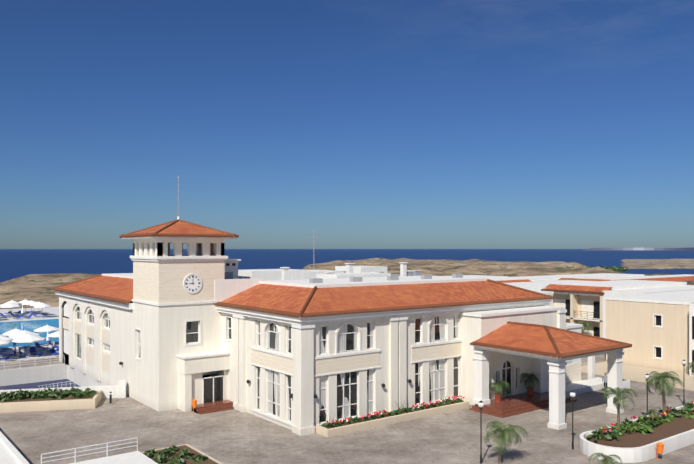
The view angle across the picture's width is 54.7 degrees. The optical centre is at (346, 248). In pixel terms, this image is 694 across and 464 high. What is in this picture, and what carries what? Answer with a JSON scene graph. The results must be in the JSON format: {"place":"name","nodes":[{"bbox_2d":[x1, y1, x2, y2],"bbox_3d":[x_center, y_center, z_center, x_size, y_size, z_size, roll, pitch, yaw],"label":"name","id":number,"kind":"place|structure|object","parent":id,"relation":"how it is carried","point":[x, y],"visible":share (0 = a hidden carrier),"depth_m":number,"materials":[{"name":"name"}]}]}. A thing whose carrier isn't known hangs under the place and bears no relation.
{"place":"outdoors","nodes":[
{"label":"outdoors","id":0,"kind":"place"},
{"bbox_2d":[0,258,693,463],"bbox_3d":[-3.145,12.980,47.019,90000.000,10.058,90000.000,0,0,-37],"label":"ground","id":1,"kind":"structure","parent":0,"point":[233,436],"depth_m":48.25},
{"bbox_2d":[0,299,58,361],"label":"swimming pool area","id":2,"kind":"object","parent":1,"relation":"on","point":[31,332],"visible":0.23,"depth_m":96.95,"materials":[{"name":"teal"}]},
{"bbox_2d":[0,355,125,412],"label":"low wall","id":3,"kind":"structure","parent":1,"relation":"on","point":[16,376],"depth_m":58.30,"materials":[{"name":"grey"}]},
{"bbox_2d":[0,431,157,463],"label":"foreground walls","id":4,"kind":"structure","parent":1,"relation":"on","point":[10,453],"depth_m":37.84,"materials":[{"name":"white"}]},
{"bbox_2d":[51,176,631,435],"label":"building","id":5,"kind":"structure","parent":1,"relation":"on","point":[207,324],"depth_m":54.52,"materials":[{"name":"beige paint"}]},
{"bbox_2d":[0,386,693,463],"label":"flower beds","id":6,"kind":"object","parent":1,"relation":"on","point":[634,440],"visible":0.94,"depth_m":45.40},
{"bbox_2d":[192,360,685,463],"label":"street furniture","id":7,"kind":"object","parent":1,"relation":"on","point":[660,446],"visible":0.98,"depth_m":42.33,"materials":[{"name":"black metal"}]},
{"bbox_2d":[447,265,693,390],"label":"hotel blocks","id":8,"kind":"structure","parent":1,"relation":"on","point":[650,319],"depth_m":75.50,"materials":[{"name":"beige paint"}]},
{"bbox_2d":[484,322,693,463],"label":"palms","id":9,"kind":"object","parent":1,"relation":"on","point":[618,399],"visible":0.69,"depth_m":44.77,"materials":[{"name":"green plant"}]},
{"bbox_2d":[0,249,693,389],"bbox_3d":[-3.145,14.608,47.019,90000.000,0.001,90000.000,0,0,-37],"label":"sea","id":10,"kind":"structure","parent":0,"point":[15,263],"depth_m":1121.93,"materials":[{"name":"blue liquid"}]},
{"bbox_2d":[0,0,693,248],"label":"sky","id":11,"kind":"structure","parent":0,"point":[348,124],"materials":[{"name":"blue"}]},
{"bbox_2d":[582,247,693,250],"bbox_3d":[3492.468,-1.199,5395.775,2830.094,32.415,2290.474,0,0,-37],"label":"distant coast","id":12,"kind":"structure","parent":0,"point":[643,248],"depth_m":5784.41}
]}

